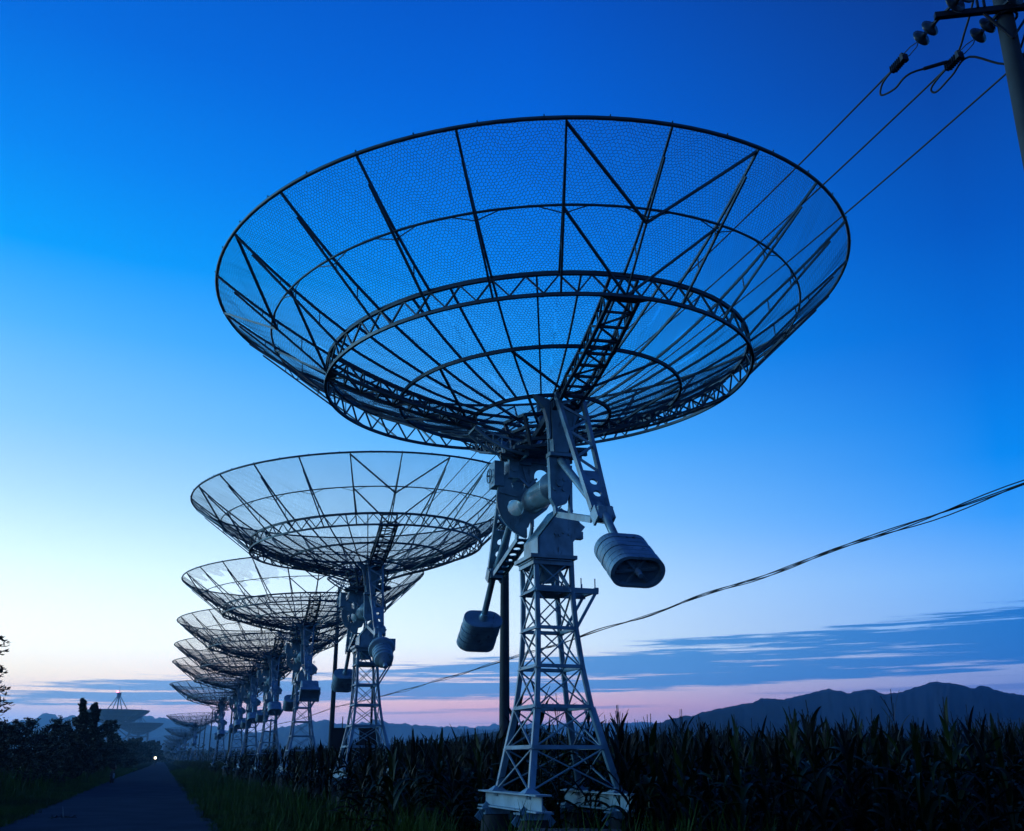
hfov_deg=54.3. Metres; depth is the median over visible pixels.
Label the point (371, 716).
utility post
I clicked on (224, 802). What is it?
verge grass
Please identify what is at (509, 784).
corn plant
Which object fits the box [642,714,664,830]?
corn plant
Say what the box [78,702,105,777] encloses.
pointed tree
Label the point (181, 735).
radio telescope
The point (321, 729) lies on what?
mountains
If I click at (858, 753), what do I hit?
corn plant
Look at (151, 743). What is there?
leafy tree
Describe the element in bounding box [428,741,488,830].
corn plant
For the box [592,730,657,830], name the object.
corn plant
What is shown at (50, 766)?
bush
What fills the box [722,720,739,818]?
corn plant
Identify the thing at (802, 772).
corn plant
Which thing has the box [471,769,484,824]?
corn plant
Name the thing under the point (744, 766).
corn plant
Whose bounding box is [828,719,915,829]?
corn plant
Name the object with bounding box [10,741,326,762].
tree belt
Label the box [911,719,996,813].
corn plant
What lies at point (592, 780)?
corn plant
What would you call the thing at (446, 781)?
corn plant
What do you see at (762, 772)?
corn plant
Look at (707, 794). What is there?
corn plant
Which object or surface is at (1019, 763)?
corn plant
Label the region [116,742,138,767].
bush
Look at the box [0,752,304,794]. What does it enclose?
tall grass
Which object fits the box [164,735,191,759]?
radio telescope
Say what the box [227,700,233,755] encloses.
utility pole
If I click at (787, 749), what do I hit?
corn plant
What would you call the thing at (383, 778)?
corn plant
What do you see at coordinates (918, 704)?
mountains
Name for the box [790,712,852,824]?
corn plant
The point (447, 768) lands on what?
corn plant
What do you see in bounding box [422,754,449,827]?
corn plant
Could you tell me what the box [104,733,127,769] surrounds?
leafy tree
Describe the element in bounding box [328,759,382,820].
corn plant
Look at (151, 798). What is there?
road
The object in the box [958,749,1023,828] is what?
corn plant
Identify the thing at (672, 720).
corn plant
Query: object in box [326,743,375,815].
corn plant
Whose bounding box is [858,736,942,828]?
corn plant
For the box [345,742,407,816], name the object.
corn plant
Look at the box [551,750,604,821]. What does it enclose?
corn plant
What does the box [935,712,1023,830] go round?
corn plant
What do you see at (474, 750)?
corn plant
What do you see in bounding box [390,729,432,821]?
corn plant
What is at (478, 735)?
hills
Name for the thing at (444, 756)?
corn plant
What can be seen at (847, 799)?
corn plant
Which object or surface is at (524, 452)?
radio telescope
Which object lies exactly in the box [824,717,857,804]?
corn plant
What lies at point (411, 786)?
corn plant
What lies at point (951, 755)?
corn plant
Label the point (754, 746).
corn plant
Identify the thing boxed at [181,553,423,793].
radio telescope
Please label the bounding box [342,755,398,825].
corn plant
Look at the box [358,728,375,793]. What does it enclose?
metal frame
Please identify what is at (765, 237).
overhead wire
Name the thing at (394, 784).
corn plant
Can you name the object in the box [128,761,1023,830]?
ground
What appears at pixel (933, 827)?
corn plant
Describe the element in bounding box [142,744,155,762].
leafy tree
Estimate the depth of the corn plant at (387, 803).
13.78 m
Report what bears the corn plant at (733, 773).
on the ground at (169, 765)
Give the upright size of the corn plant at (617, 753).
1.836 m
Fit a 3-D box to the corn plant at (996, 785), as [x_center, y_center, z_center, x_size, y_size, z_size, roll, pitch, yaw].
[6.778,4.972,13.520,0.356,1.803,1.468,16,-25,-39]
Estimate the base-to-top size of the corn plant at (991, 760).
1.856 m
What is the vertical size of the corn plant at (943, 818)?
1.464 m
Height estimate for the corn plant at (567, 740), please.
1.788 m
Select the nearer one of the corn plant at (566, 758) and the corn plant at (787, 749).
the corn plant at (566, 758)
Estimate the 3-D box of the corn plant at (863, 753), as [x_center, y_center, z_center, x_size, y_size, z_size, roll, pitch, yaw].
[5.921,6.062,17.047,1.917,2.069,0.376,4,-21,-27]
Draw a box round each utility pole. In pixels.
[201,715,209,760]
[207,709,216,759]
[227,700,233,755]
[244,729,247,750]
[272,643,280,751]
[324,588,340,749]
[480,427,509,748]
[879,0,1023,168]
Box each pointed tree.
[39,720,59,777]
[58,698,92,780]
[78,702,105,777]
[150,746,162,763]
[153,741,164,762]
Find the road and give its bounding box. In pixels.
[0,762,217,830]
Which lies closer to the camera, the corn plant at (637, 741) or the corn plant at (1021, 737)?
the corn plant at (1021, 737)
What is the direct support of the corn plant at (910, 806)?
on the ground at (169, 765)
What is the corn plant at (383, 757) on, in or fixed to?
on the ground at (169, 765)
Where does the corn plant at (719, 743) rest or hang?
on the ground at (169, 765)
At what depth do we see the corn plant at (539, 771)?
13.57 m
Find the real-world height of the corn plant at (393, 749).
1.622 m
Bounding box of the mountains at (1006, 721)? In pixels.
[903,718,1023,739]
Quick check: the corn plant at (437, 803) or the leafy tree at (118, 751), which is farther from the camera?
the leafy tree at (118, 751)
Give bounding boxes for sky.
[0,0,1023,732]
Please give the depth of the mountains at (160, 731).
2332.28 m
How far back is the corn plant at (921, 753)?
17.58 m
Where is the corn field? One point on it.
(301, 765)
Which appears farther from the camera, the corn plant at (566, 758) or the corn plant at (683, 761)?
the corn plant at (566, 758)
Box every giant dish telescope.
[86,690,149,741]
[119,708,163,741]
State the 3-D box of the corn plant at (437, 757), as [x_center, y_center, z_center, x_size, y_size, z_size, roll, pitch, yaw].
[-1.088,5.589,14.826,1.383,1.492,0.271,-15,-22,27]
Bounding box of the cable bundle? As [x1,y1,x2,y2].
[235,480,1023,737]
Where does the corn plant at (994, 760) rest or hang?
on the ground at (169, 765)
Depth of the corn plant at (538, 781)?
15.18 m
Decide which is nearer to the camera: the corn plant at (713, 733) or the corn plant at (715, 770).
the corn plant at (715, 770)
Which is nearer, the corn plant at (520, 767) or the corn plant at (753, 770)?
the corn plant at (520, 767)
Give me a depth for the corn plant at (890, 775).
12.45 m
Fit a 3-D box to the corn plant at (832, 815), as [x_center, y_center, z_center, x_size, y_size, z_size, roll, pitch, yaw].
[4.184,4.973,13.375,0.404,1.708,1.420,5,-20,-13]
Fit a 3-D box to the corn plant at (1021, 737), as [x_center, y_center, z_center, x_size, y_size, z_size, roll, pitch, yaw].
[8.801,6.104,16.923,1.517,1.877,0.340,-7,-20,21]
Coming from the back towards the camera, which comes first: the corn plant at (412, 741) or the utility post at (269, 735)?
the utility post at (269, 735)
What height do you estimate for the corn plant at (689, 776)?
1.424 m
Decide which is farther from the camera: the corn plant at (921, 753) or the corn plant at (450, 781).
the corn plant at (921, 753)
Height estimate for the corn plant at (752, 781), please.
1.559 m
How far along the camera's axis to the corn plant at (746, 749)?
16.46 m
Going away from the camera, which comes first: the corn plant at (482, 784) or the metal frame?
the corn plant at (482, 784)
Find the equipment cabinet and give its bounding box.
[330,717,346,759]
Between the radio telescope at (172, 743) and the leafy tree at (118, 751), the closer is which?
the leafy tree at (118, 751)
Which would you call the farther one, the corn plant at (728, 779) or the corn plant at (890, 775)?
the corn plant at (728, 779)
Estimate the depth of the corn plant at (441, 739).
16.78 m
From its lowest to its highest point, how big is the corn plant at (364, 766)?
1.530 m
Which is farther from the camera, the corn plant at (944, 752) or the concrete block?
the corn plant at (944, 752)
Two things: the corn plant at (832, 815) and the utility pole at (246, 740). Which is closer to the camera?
the corn plant at (832, 815)
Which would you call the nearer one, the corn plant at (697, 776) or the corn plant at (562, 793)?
the corn plant at (697, 776)
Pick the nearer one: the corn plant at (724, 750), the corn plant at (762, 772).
the corn plant at (762, 772)
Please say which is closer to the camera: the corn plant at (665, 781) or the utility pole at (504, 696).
the corn plant at (665, 781)
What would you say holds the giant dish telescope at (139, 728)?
on the ground at (169, 765)
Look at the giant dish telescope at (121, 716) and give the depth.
777.87 m
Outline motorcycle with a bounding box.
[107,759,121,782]
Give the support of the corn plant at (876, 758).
on the ground at (169, 765)
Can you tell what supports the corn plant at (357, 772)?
on the ground at (169, 765)
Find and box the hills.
[8,728,566,760]
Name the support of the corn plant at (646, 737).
on the ground at (169, 765)
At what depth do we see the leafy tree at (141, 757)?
200.42 m
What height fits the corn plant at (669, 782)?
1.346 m
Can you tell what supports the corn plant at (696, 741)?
on the ground at (169, 765)
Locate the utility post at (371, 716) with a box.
[370,687,372,724]
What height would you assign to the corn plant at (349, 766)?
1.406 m
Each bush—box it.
[0,717,64,784]
[0,720,24,779]
[3,717,72,783]
[9,728,80,782]
[49,715,90,779]
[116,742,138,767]
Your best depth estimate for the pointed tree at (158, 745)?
296.24 m
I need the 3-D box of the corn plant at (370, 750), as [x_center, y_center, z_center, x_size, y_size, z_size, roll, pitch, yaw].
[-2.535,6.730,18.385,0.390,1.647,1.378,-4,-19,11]
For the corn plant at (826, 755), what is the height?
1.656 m
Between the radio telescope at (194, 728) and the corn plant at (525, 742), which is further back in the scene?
the radio telescope at (194, 728)
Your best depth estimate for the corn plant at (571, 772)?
15.84 m
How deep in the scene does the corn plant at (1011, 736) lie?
16.29 m
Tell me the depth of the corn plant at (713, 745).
14.08 m
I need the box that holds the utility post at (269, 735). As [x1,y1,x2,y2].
[268,719,271,750]
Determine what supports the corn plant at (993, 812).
on the ground at (169, 765)
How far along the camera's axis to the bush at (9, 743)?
35.40 m
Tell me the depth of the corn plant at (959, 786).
13.47 m
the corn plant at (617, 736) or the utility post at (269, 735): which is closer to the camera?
the corn plant at (617, 736)
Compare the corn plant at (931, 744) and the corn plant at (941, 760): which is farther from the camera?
the corn plant at (931, 744)
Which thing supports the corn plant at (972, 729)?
on the ground at (169, 765)
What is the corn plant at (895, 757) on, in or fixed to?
on the ground at (169, 765)
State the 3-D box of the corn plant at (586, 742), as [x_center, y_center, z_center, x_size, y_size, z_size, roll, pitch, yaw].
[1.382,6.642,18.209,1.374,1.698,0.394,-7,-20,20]
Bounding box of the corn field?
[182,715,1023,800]
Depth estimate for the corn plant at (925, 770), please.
14.22 m
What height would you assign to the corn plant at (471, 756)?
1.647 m
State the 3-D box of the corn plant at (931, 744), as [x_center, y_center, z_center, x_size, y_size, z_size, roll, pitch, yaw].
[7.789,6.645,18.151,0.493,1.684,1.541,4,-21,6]
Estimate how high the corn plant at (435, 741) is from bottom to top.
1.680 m
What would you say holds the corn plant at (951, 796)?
on the ground at (169, 765)
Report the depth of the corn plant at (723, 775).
11.75 m
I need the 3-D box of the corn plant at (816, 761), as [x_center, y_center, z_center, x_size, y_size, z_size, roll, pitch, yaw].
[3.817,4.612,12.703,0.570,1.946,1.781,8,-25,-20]
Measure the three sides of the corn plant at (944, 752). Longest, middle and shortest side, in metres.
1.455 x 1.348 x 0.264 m
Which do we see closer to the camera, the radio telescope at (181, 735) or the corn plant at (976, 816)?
the corn plant at (976, 816)
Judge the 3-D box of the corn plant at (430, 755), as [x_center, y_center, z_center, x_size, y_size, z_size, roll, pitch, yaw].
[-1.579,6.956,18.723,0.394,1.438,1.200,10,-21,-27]
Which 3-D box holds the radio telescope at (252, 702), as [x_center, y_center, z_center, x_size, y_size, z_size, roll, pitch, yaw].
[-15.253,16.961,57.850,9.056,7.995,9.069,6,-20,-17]
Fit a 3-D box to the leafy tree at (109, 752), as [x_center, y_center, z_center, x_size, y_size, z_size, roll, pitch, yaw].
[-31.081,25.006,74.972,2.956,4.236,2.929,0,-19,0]
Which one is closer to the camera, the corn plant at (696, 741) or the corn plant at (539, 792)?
the corn plant at (539, 792)
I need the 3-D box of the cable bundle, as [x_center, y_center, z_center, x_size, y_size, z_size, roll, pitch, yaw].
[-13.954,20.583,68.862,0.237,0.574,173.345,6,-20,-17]
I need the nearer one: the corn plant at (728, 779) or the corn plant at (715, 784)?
the corn plant at (728, 779)
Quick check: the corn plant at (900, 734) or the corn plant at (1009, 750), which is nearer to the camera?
the corn plant at (1009, 750)
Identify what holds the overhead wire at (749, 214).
attached to the utility pole at (1004, 11)
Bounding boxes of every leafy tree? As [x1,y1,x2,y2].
[0,635,14,715]
[87,719,121,771]
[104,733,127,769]
[124,737,153,762]
[139,739,158,763]
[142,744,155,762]
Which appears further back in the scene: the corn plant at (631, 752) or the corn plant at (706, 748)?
the corn plant at (631, 752)
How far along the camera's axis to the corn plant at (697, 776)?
13.03 m
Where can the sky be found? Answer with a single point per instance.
(137, 136)
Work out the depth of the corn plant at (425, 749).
17.90 m
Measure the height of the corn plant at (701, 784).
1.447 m
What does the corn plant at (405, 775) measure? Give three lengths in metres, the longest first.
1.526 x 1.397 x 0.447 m
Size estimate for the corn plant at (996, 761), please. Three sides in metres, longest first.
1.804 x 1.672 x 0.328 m
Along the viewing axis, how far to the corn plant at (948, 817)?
13.91 m
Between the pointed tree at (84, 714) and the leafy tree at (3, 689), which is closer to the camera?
the leafy tree at (3, 689)
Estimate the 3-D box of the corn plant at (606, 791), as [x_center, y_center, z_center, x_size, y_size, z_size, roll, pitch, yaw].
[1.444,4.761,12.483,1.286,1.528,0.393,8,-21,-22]
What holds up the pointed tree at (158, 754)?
on the ground at (169, 765)
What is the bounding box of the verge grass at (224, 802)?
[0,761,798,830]
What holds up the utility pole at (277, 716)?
on the ground at (169, 765)
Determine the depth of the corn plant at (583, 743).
18.81 m
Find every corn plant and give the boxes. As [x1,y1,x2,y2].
[320,748,365,811]
[323,740,384,826]
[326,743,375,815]
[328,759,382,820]
[332,770,390,827]
[333,752,394,818]
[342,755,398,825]
[345,738,411,824]
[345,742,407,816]
[348,765,408,830]
[348,766,367,821]
[349,738,423,830]
[353,736,387,816]
[357,747,409,825]
[366,766,401,830]
[367,746,455,830]
[369,759,430,823]
[371,753,386,818]
[376,736,440,820]
[382,737,428,813]
[385,737,428,809]
[385,740,449,814]
[388,769,438,824]
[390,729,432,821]
[390,737,400,793]
[398,745,429,814]
[407,739,479,829]
[410,738,492,830]
[414,743,492,830]
[416,734,448,818]
[418,734,476,824]
[418,744,448,814]
[419,749,432,817]
[420,727,486,830]
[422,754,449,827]
[423,727,443,826]
[425,738,464,805]
[428,736,473,822]
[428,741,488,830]
[429,764,446,828]
[446,735,488,829]
[447,728,490,830]
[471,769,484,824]
[474,740,502,801]
[475,742,513,828]
[476,731,503,827]
[477,763,486,810]
[479,695,556,830]
[481,682,606,817]
[489,757,512,787]
[493,698,618,828]
[507,764,557,790]
[512,727,593,822]
[518,734,536,784]
[519,780,554,810]
[521,726,544,784]
[529,726,594,801]
[536,727,601,822]
[536,728,605,827]
[542,698,644,828]
[542,741,557,816]
[542,750,565,825]
[542,757,572,827]
[543,731,594,779]
[549,750,564,824]
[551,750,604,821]
[553,727,570,795]
[554,733,610,827]
[556,721,593,801]
[562,705,686,827]
[562,733,595,820]
[565,751,578,785]
[569,735,630,814]
[571,749,622,828]
[572,710,651,826]
[581,737,645,830]
[583,741,645,825]
[584,715,615,810]
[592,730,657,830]
[594,727,644,824]
[594,732,669,830]
[610,715,626,783]
[617,735,637,790]
[621,716,671,828]
[622,745,684,824]
[625,747,710,830]
[631,729,644,759]
[632,719,647,817]
[633,709,749,829]
[641,718,717,817]
[641,728,716,830]
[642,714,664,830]
[643,732,707,830]
[644,727,724,830]
[654,738,750,830]
[659,724,676,780]
[666,715,724,830]
[667,727,716,830]
[671,716,754,823]
[672,740,747,830]
[673,750,716,830]
[675,722,779,830]
[675,734,758,830]
[686,724,713,830]
[687,742,703,830]
[694,723,699,765]
[694,723,745,765]
[694,729,801,830]
[697,735,722,829]
[699,728,797,830]
[700,721,755,828]
[709,718,789,828]
[709,733,760,828]
[711,714,741,775]
[711,726,766,830]
[712,735,777,828]
[712,747,752,830]
[713,742,753,830]
[716,727,726,811]
[719,724,737,829]
[720,745,768,826]
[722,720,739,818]
[723,721,813,830]
[727,731,815,830]
[733,735,790,809]
[735,706,844,830]
[742,735,770,825]
[744,734,782,830]
[745,715,850,830]
[745,732,830,823]
[757,730,813,830]
[766,700,870,830]
[766,708,801,828]
[766,720,812,822]
[769,738,802,830]
[770,742,829,830]
[771,744,834,828]
[773,709,872,830]
[773,712,867,830]
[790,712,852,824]
[796,713,919,830]
[796,729,874,830]
[796,744,871,830]
[801,716,852,815]
[801,720,861,827]
[801,733,853,830]
[807,732,840,827]
[808,727,839,830]
[812,716,898,830]
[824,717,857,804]
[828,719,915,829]
[832,707,883,819]
[832,722,866,809]
[832,724,871,829]
[838,719,931,823]
[841,689,988,830]
[858,708,896,830]
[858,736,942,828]
[867,722,940,828]
[870,729,939,823]
[872,717,906,830]
[891,728,914,823]
[893,736,978,830]
[896,719,956,801]
[898,711,1023,830]
[899,725,939,829]
[903,730,989,829]
[906,719,956,830]
[908,721,939,822]
[908,737,942,829]
[910,747,944,825]
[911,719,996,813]
[928,732,942,807]
[928,741,951,830]
[929,697,1004,830]
[934,739,990,830]
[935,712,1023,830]
[940,706,1013,830]
[943,741,976,830]
[943,747,968,830]
[955,741,1005,827]
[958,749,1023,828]
[962,717,1023,830]
[963,709,1021,830]
[964,713,1023,830]
[964,720,1005,818]
[965,722,1000,801]
[971,724,1010,829]
[989,713,1023,830]
[993,719,1023,806]
[993,719,1023,824]
[994,717,1023,774]
[999,719,1023,827]
[1000,722,1023,830]
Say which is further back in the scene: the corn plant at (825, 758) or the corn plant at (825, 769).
the corn plant at (825, 758)
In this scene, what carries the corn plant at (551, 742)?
on the ground at (169, 765)
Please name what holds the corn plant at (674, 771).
on the ground at (169, 765)
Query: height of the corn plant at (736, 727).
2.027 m
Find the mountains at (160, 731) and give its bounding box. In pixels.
[8,713,653,747]
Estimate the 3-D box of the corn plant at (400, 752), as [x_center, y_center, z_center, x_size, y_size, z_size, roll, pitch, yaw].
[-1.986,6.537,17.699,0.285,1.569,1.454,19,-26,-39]
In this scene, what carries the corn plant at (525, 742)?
on the ground at (169, 765)
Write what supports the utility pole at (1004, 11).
on the ground at (169, 765)
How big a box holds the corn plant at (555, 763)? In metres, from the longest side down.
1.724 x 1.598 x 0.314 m
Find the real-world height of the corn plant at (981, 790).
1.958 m
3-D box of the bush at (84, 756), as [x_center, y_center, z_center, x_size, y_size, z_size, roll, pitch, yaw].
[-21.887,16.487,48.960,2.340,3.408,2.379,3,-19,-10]
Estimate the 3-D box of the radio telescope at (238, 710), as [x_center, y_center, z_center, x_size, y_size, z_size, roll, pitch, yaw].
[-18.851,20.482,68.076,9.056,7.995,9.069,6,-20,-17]
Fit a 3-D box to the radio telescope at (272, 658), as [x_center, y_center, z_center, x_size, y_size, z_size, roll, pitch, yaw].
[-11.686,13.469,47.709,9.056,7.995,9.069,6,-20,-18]
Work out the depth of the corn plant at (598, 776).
13.54 m
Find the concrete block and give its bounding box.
[517,828,620,830]
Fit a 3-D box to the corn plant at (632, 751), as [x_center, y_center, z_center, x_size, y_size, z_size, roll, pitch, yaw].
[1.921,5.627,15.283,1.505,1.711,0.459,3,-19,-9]
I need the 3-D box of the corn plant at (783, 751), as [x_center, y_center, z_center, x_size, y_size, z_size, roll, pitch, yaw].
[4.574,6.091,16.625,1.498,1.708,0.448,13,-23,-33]
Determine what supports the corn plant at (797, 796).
on the ground at (169, 765)
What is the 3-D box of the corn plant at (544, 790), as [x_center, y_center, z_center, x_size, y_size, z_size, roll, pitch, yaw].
[0.655,4.695,13.081,1.867,2.039,0.597,0,-19,0]
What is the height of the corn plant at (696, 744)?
1.886 m
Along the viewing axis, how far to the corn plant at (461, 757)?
16.97 m
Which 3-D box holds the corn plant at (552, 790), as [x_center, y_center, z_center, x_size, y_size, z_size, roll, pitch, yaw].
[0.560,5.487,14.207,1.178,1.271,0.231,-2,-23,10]
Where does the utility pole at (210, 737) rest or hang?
on the ground at (169, 765)
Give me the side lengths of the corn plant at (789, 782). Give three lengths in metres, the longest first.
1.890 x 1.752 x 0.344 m
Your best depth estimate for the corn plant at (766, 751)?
18.02 m
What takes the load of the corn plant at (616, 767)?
on the ground at (169, 765)
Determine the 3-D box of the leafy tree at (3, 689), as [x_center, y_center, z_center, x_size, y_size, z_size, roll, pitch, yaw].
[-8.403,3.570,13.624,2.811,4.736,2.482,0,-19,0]
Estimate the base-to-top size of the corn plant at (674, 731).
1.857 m
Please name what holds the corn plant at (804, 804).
on the ground at (169, 765)
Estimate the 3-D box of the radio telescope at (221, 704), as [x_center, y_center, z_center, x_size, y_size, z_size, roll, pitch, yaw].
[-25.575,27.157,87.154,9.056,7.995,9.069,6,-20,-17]
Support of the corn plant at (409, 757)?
on the ground at (169, 765)
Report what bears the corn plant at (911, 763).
on the ground at (169, 765)
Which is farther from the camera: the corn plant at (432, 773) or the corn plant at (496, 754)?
the corn plant at (432, 773)
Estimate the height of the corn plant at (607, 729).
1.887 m
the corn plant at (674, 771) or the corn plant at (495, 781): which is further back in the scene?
the corn plant at (495, 781)
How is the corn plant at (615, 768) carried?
on the ground at (169, 765)
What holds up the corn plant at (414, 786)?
on the ground at (169, 765)
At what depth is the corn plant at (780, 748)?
15.48 m
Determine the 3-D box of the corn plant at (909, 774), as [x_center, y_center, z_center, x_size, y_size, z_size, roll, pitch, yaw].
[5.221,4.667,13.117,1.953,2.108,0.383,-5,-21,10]
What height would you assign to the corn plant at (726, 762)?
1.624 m
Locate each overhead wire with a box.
[201,74,887,720]
[320,73,1005,631]
[323,71,942,614]
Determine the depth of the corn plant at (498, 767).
16.71 m
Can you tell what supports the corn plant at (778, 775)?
on the ground at (169, 765)
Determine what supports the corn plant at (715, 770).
on the ground at (169, 765)
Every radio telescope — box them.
[163,740,183,758]
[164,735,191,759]
[165,726,206,759]
[166,712,218,759]
[169,677,262,766]
[172,652,293,777]
[174,632,328,781]
[176,604,353,784]
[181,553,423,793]
[190,450,510,810]
[214,114,851,830]
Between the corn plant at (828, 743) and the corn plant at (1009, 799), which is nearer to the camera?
the corn plant at (1009, 799)
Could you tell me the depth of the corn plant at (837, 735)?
18.77 m
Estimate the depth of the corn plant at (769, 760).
12.80 m
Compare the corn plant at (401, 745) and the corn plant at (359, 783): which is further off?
the corn plant at (401, 745)
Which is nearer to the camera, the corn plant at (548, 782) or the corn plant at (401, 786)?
the corn plant at (401, 786)
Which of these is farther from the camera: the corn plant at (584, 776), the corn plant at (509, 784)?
the corn plant at (509, 784)
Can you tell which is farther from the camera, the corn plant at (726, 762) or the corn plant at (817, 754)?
the corn plant at (817, 754)
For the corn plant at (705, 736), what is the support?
on the ground at (169, 765)
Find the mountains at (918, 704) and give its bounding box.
[627,681,1023,743]
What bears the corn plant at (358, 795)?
on the ground at (169, 765)
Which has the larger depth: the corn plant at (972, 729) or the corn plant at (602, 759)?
the corn plant at (972, 729)
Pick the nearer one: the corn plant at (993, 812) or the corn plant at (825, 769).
the corn plant at (825, 769)
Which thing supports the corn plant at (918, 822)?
on the ground at (169, 765)
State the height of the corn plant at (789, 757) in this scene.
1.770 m
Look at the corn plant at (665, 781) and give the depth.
13.70 m
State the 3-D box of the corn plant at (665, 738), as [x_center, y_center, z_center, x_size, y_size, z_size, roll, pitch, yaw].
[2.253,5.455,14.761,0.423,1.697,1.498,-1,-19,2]
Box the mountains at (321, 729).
[142,719,609,750]
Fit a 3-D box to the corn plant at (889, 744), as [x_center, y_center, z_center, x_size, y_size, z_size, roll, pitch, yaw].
[5.970,5.718,15.797,1.835,1.876,0.534,4,-19,-11]
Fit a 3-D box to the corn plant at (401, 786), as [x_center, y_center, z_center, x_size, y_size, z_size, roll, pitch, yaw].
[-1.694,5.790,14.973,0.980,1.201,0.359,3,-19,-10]
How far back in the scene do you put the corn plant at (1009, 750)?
14.92 m
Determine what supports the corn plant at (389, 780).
on the ground at (169, 765)
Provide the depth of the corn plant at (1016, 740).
17.71 m
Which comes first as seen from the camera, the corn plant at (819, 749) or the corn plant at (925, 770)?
the corn plant at (925, 770)
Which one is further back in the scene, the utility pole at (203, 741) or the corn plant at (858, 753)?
the utility pole at (203, 741)
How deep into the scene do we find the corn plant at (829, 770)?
13.68 m
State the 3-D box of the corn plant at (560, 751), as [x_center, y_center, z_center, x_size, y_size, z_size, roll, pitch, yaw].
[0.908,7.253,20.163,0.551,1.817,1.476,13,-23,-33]
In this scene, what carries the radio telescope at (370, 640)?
on the ground at (169, 765)
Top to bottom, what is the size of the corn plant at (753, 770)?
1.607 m
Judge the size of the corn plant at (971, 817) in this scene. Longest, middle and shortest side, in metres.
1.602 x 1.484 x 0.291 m
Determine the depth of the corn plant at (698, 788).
14.20 m
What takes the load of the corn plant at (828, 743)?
on the ground at (169, 765)
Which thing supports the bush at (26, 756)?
on the ground at (169, 765)
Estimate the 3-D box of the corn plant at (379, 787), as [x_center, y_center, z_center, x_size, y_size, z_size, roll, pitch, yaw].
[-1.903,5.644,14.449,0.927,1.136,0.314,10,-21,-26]
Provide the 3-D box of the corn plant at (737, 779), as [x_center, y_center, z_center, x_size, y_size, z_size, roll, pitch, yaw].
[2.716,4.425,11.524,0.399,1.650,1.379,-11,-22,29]
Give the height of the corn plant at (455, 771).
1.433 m
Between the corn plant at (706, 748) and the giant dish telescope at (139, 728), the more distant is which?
the giant dish telescope at (139, 728)
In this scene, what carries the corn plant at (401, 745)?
on the ground at (169, 765)
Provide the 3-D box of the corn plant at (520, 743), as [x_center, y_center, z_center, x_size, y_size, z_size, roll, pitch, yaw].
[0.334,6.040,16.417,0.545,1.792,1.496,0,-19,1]
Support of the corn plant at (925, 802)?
on the ground at (169, 765)
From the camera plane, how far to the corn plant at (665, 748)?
11.95 m
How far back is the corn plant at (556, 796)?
15.37 m
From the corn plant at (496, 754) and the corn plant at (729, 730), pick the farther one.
the corn plant at (729, 730)
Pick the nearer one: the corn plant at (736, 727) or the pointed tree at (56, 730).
the corn plant at (736, 727)
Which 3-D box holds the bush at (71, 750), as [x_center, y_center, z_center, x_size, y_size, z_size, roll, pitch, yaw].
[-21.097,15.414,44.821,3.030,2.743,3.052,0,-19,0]
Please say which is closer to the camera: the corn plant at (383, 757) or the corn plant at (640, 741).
the corn plant at (383, 757)
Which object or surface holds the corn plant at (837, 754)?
on the ground at (169, 765)
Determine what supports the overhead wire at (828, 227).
attached to the utility pole at (1004, 11)
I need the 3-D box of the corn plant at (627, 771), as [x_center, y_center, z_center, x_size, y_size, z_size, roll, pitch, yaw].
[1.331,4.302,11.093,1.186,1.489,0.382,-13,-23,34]
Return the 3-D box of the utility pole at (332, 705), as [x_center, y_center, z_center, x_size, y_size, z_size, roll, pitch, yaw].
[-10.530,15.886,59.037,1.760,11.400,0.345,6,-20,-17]
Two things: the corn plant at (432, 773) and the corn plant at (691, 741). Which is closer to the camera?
the corn plant at (691, 741)

